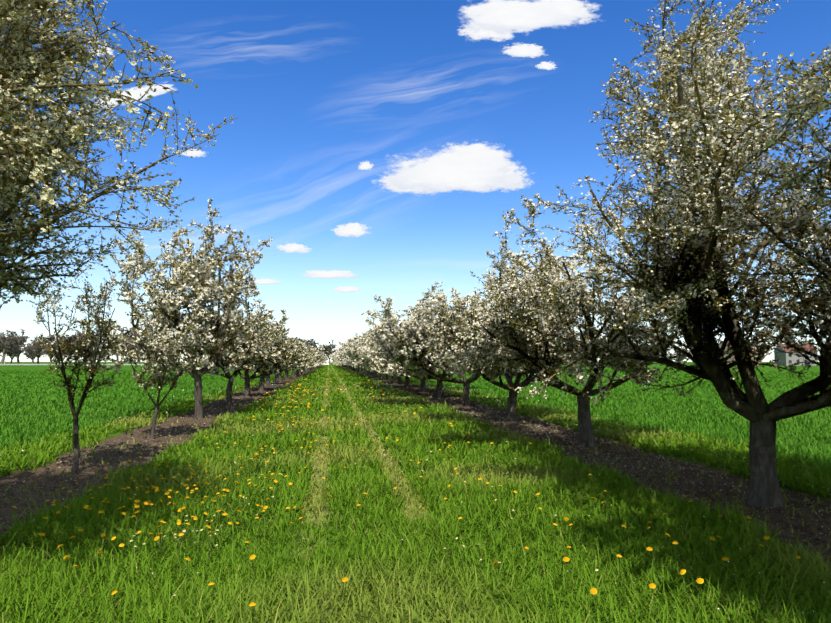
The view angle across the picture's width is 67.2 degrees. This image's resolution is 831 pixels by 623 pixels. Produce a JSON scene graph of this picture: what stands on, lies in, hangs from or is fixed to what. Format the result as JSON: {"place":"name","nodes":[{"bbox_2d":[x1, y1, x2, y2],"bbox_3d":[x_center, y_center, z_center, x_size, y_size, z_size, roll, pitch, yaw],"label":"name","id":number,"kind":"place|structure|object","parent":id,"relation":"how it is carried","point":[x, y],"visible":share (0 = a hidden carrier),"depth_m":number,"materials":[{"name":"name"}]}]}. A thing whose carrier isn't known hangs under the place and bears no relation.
{"place":"outdoors","nodes":[
{"label":"outdoors","id":0,"kind":"place"},
{"bbox_2d":[0,364,167,364],"bbox_3d":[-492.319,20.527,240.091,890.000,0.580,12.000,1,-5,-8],"label":"road embankment","id":1,"kind":"structure","parent":0,"point":[67,364],"depth_m":281.55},
{"bbox_2d":[89,45,112,55],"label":"cloud","id":2,"kind":"structure","parent":0,"point":[108,51],"depth_m":5470.62,"materials":[{"name":"white"}]},
{"bbox_2d":[94,86,176,107],"bbox_3d":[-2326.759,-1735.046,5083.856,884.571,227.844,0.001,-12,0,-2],"label":"cloud","id":3,"kind":"structure","parent":0,"point":[136,92],"depth_m":5086.03,"materials":[{"name":"white"}]},
{"bbox_2d":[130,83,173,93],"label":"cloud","id":4,"kind":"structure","parent":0,"point":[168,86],"depth_m":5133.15,"materials":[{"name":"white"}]},
{"bbox_2d":[181,149,205,156],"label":"cloud","id":5,"kind":"structure","parent":0,"point":[195,153],"depth_m":5576.19,"materials":[{"name":"white"}]},
{"bbox_2d":[249,278,281,284],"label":"cloud","id":6,"kind":"structure","parent":0,"point":[268,281],"depth_m":5716.99,"materials":[{"name":"white"}]},
{"bbox_2d":[276,243,311,253],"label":"cloud","id":7,"kind":"structure","parent":0,"point":[293,248],"depth_m":5447.00,"materials":[{"name":"white"}]},
{"bbox_2d":[301,270,357,278],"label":"cloud","id":8,"kind":"structure","parent":0,"point":[327,274],"depth_m":5497.45,"materials":[{"name":"white"}]},
{"bbox_2d":[331,286,361,292],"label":"cloud","id":9,"kind":"structure","parent":0,"point":[343,289],"depth_m":5701.89,"materials":[{"name":"white"}]},
{"bbox_2d":[331,223,367,236],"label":"cloud","id":10,"kind":"structure","parent":0,"point":[354,229],"depth_m":5424.21,"materials":[{"name":"white"}]},
{"bbox_2d":[358,161,373,169],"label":"cloud","id":11,"kind":"structure","parent":0,"point":[365,165],"depth_m":5667.79,"materials":[{"name":"white"}]},
{"bbox_2d":[372,160,453,195],"bbox_3d":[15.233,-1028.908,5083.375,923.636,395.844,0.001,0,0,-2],"label":"cloud","id":12,"kind":"structure","parent":0,"point":[389,185],"depth_m":5077.34,"materials":[{"name":"white"}]},
{"bbox_2d":[0,362,830,622],"bbox_3d":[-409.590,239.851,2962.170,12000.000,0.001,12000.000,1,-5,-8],"label":"ground","id":13,"kind":"structure","parent":0,"point":[700,462],"depth_m":7.33,"materials":[{"name":"green plant"}]},
{"bbox_2d":[0,330,19,363],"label":"tree","id":14,"kind":"object","parent":13,"relation":"on","point":[3,345],"visible":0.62,"depth_m":308.70,"materials":[{"name":"grey plant"}]},
{"bbox_2d":[6,350,21,363],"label":"tree","id":15,"kind":"object","parent":13,"relation":"on","point":[12,356],"visible":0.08,"depth_m":315.49,"materials":[{"name":"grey plant"}]},
{"bbox_2d":[0,329,30,363],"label":"tree","id":16,"kind":"object","parent":13,"relation":"on","point":[15,348],"visible":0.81,"depth_m":310.21,"materials":[{"name":"grey plant"}]},
{"bbox_2d":[19,343,41,363],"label":"tree","id":17,"kind":"object","parent":13,"relation":"on","point":[31,352],"visible":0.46,"depth_m":310.10,"materials":[{"name":"grey plant"}]},
{"bbox_2d":[26,337,46,363],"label":"tree","id":18,"kind":"object","parent":13,"relation":"on","point":[33,343],"visible":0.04,"depth_m":316.15,"materials":[{"name":"grey plant"}]},
{"bbox_2d":[41,339,54,363],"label":"tree","id":19,"kind":"object","parent":13,"relation":"on","point":[46,352],"visible":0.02,"depth_m":314.39,"materials":[{"name":"grey plant"}]},
{"bbox_2d":[46,328,80,363],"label":"tree","id":20,"kind":"object","parent":13,"relation":"on","point":[54,340],"visible":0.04,"depth_m":310.08,"materials":[{"name":"grey plant"}]},
{"bbox_2d":[26,260,124,472],"bbox_3d":[-4.754,0.691,8.761,2.385,3.168,2.357,1,-5,-8],"label":"tree","id":21,"kind":"object","parent":13,"relation":"on","point":[91,368],"visible":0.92,"depth_m":8.60,"materials":[{"name":"white plant"}]},
{"bbox_2d":[72,327,98,356],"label":"tree","id":22,"kind":"object","parent":13,"relation":"on","point":[81,336],"depth_m":319.61,"materials":[{"name":"grey plant"}]},
{"bbox_2d":[79,337,100,363],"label":"tree","id":23,"kind":"object","parent":13,"relation":"on","point":[91,348],"depth_m":313.68,"materials":[{"name":"grey plant"}]},
{"bbox_2d":[97,328,129,360],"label":"tree","id":24,"kind":"object","parent":13,"relation":"on","point":[114,345],"visible":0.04,"depth_m":316.38,"materials":[{"name":"grey plant"}]},
{"bbox_2d":[0,0,235,309],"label":"tree","id":25,"kind":"object","parent":13,"relation":"on","point":[31,157],"visible":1,"depth_m":4.63,"materials":[{"name":"white plant"}]},
{"bbox_2d":[112,327,132,360],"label":"tree","id":26,"kind":"object","parent":13,"relation":"on","point":[128,335],"depth_m":325.06,"materials":[{"name":"grey plant"}]},
{"bbox_2d":[130,341,144,363],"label":"tree","id":27,"kind":"object","parent":13,"relation":"on","point":[138,350],"depth_m":323.80,"materials":[{"name":"grey plant"}]},
{"bbox_2d":[116,304,203,438],"bbox_3d":[-5.033,1.003,12.531,2.329,3.149,2.051,-2,-5,22],"label":"tree","id":28,"kind":"object","parent":13,"relation":"on","point":[159,374],"visible":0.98,"depth_m":12.35,"materials":[{"name":"white plant"}]},
{"bbox_2d":[76,198,275,418],"bbox_3d":[-6.612,0.014,17.122,5.295,5.868,4.177,3,-5,-30],"label":"tree","id":29,"kind":"object","parent":13,"relation":"on","point":[192,273],"visible":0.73,"depth_m":16.70,"materials":[{"name":"white plant"}]},
{"bbox_2d":[139,303,288,404],"bbox_3d":[-6.853,1.516,21.499,5.046,3.548,3.695,1,-5,-8],"label":"tree","id":30,"kind":"object","parent":13,"relation":"on","point":[239,358],"visible":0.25,"depth_m":21.60,"materials":[{"name":"white plant"}]},
{"bbox_2d":[210,320,296,396],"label":"tree","id":31,"kind":"object","parent":13,"relation":"on","point":[248,367],"visible":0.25,"depth_m":26.52,"materials":[{"name":"white plant"}]},
{"bbox_2d":[243,309,303,390],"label":"tree","id":32,"kind":"object","parent":13,"relation":"on","point":[280,330],"visible":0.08,"depth_m":32.05,"materials":[{"name":"white plant"}]},
{"bbox_2d":[242,337,305,386],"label":"tree","id":33,"kind":"object","parent":13,"relation":"on","point":[297,341],"visible":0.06,"depth_m":36.39,"materials":[{"name":"white plant"}]},
{"bbox_2d":[274,337,303,384],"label":"tree","id":34,"kind":"object","parent":13,"relation":"on","point":[277,378],"visible":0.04,"depth_m":41.27,"materials":[{"name":"white plant"}]},
{"bbox_2d":[279,349,309,381],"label":"tree","id":35,"kind":"object","parent":13,"relation":"on","point":[290,368],"depth_m":46.23,"materials":[{"name":"white plant"}]},
{"bbox_2d":[283,344,318,379],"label":"tree","id":36,"kind":"object","parent":13,"relation":"on","point":[307,361],"visible":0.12,"depth_m":51.44,"materials":[{"name":"white plant"}]},
{"bbox_2d":[288,341,317,378],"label":"tree","id":37,"kind":"object","parent":13,"relation":"on","point":[313,362],"depth_m":56.71,"materials":[{"name":"white plant"}]},
{"bbox_2d":[292,352,318,376],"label":"tree","id":38,"kind":"object","parent":13,"relation":"on","point":[293,371],"visible":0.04,"depth_m":60.98,"materials":[{"name":"white plant"}]},
{"bbox_2d":[296,347,322,375],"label":"tree","id":39,"kind":"object","parent":13,"relation":"on","point":[319,353],"visible":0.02,"depth_m":65.99,"materials":[{"name":"white plant"}]},
{"bbox_2d":[296,345,325,373],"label":"tree","id":40,"kind":"object","parent":13,"relation":"on","point":[319,356],"visible":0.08,"depth_m":70.58,"materials":[{"name":"white plant"}]},
{"bbox_2d":[305,339,320,351],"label":"tree","id":41,"kind":"object","parent":13,"relation":"on","point":[308,343],"visible":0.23,"depth_m":340.50,"materials":[{"name":"grey plant"}]},
{"bbox_2d":[317,340,336,363],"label":"tree","id":42,"kind":"object","parent":13,"relation":"on","point":[328,350],"visible":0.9,"depth_m":390.39,"materials":[{"name":"grey plant"}]},
{"bbox_2d":[70,443,597,586],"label":"dandelions","id":43,"kind":"object","parent":13,"relation":"on","point":[366,532],"visible":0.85,"depth_m":5.03,"materials":[{"name":"yellow plant"}]},
{"bbox_2d":[336,347,362,372],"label":"tree","id":44,"kind":"object","parent":13,"relation":"on","point":[338,362],"depth_m":83.83,"materials":[{"name":"white plant"}]},
{"bbox_2d":[339,355,365,373],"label":"tree","id":45,"kind":"object","parent":13,"relation":"on","point":[343,360],"visible":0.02,"depth_m":80.37,"materials":[{"name":"white plant"}]},
{"bbox_2d":[337,338,377,376],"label":"tree","id":46,"kind":"object","parent":13,"relation":"on","point":[353,359],"visible":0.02,"depth_m":61.18,"materials":[{"name":"white plant"}]},
{"bbox_2d":[344,339,371,374],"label":"tree","id":47,"kind":"object","parent":13,"relation":"on","point":[350,360],"depth_m":70.66,"materials":[{"name":"white plant"}]},
{"bbox_2d":[348,356,373,375],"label":"tree","id":48,"kind":"object","parent":13,"relation":"on","point":[349,363],"depth_m":65.60,"materials":[{"name":"white plant"}]},
{"bbox_2d":[339,333,394,381],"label":"tree","id":49,"kind":"object","parent":13,"relation":"on","point":[353,355],"visible":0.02,"depth_m":46.23,"materials":[{"name":"white plant"}]},
{"bbox_2d":[353,325,401,384],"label":"tree","id":50,"kind":"object","parent":13,"relation":"on","point":[398,377],"depth_m":40.38,"materials":[{"name":"white plant"}]},
{"bbox_2d":[346,324,442,386],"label":"tree","id":51,"kind":"object","parent":13,"relation":"on","point":[363,342],"visible":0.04,"depth_m":37.35,"materials":[{"name":"white plant"}]},
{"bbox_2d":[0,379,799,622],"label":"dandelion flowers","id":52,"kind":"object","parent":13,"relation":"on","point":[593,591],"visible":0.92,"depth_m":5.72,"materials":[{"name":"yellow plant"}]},
{"bbox_2d":[352,316,476,390],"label":"tree","id":53,"kind":"object","parent":13,"relation":"on","point":[373,369],"visible":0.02,"depth_m":32.58,"materials":[{"name":"white plant"}]},
{"bbox_2d":[0,368,830,470],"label":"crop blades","id":54,"kind":"object","parent":13,"relation":"on","point":[812,442],"visible":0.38,"depth_m":21.73,"materials":[{"name":"green plant"}]},
{"bbox_2d":[0,369,830,622],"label":"grass","id":55,"kind":"structure","parent":13,"relation":"on","point":[344,491],"depth_m":5.43,"materials":[{"name":"green plant"}]},
{"bbox_2d":[0,385,830,560],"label":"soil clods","id":56,"kind":"object","parent":13,"relation":"on","point":[236,397],"visible":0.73,"depth_m":10.69,"materials":[{"name":"brown soil"}]},
{"bbox_2d":[0,382,830,568],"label":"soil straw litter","id":57,"kind":"object","parent":13,"relation":"on","point":[442,404],"visible":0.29,"depth_m":8.10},
{"bbox_2d":[3,382,830,612],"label":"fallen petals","id":58,"kind":"object","parent":13,"relation":"on","point":[453,431],"visible":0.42,"depth_m":12.54,"materials":[{"name":"white plant"}]},
{"bbox_2d":[357,301,478,397],"bbox_3d":[0.158,1.605,26.847,6.204,4.244,8.001,3,-5,-31],"label":"tree","id":59,"kind":"object","parent":13,"relation":"on","point":[384,364],"visible":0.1,"depth_m":27.34,"materials":[{"name":"white plant"}]},
{"bbox_2d":[361,280,528,405],"bbox_3d":[1.268,0.975,21.156,6.359,4.606,5.649,-1,-5,8],"label":"tree","id":60,"kind":"object","parent":13,"relation":"on","point":[413,350],"visible":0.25,"depth_m":20.60,"materials":[{"name":"white plant"}]},
{"bbox_2d":[415,244,604,420],"bbox_3d":[2.654,0.642,16.497,4.612,4.534,6.216,-1,-5,17],"label":"tree","id":61,"kind":"object","parent":13,"relation":"on","point":[483,371],"visible":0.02,"depth_m":14.79,"materials":[{"name":"white plant"}]},
{"bbox_2d":[428,193,729,446],"bbox_3d":[2.943,0.321,10.991,4.893,4.264,5.982,-2,-5,19],"label":"tree","id":62,"kind":"object","parent":13,"relation":"on","point":[522,343],"visible":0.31,"depth_m":10.34,"materials":[{"name":"white plant"}]},
{"bbox_2d":[470,0,830,507],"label":"tree","id":63,"kind":"object","parent":13,"relation":"on","point":[706,223],"visible":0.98,"depth_m":6.18,"materials":[{"name":"white plant"}]},
{"bbox_2d":[675,349,692,363],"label":"tree","id":64,"kind":"object","parent":13,"relation":"on","point":[683,355],"depth_m":269.50,"materials":[{"name":"grey plant"}]},
{"bbox_2d":[753,342,769,362],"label":"tree","id":65,"kind":"object","parent":13,"relation":"on","point":[767,353],"depth_m":257.25,"materials":[{"name":"grey plant"}]},
{"bbox_2d":[722,50,830,236],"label":"tree","id":66,"kind":"object","parent":13,"relation":"on","point":[822,103],"visible":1,"depth_m":3.61,"materials":[{"name":"white plant"}]},
{"bbox_2d":[0,0,830,361],"label":"sky","id":67,"kind":"structure","parent":0,"point":[315,90],"materials":[{"name":"blue"}]},
{"bbox_2d":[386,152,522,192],"bbox_3d":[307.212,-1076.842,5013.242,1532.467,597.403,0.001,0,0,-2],"label":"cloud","id":68,"kind":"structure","parent":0,"point":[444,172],"depth_m":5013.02,"materials":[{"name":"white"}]},
{"bbox_2d":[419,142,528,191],"bbox_3d":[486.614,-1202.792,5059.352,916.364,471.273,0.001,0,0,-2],"label":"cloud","id":69,"kind":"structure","parent":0,"point":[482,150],"depth_m":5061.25,"materials":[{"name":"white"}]},
{"bbox_2d":[458,21,513,41],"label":"cloud","id":70,"kind":"structure","parent":0,"point":[484,34],"depth_m":5342.68,"materials":[{"name":"white"}]},
{"bbox_2d":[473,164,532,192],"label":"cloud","id":71,"kind":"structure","parent":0,"point":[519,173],"depth_m":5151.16,"materials":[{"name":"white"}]},
{"bbox_2d":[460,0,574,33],"bbox_3d":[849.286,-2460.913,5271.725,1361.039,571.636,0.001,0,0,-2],"label":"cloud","id":72,"kind":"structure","parent":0,"point":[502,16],"depth_m":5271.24,"materials":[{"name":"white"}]},
{"bbox_2d":[502,42,544,57],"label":"cloud","id":73,"kind":"structure","parent":0,"point":[525,50],"depth_m":5394.92,"materials":[{"name":"white"}]},
{"bbox_2d":[535,61,556,69],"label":"cloud","id":74,"kind":"structure","parent":0,"point":[546,65],"depth_m":5441.73,"materials":[{"name":"white"}]},
{"bbox_2d":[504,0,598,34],"bbox_3d":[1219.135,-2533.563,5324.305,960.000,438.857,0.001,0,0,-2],"label":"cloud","id":75,"kind":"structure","parent":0,"point":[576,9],"depth_m":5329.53,"materials":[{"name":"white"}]},
{"bbox_2d":[719,343,759,365],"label":"tree","id":76,"kind":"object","parent":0,"point":[726,354],"depth_m":228.25,"materials":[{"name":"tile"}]},
{"bbox_2d":[773,344,817,365],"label":"house","id":77,"kind":"structure","parent":0,"point":[786,359],"depth_m":246.72,"materials":[{"name":"paint"}]}
]}

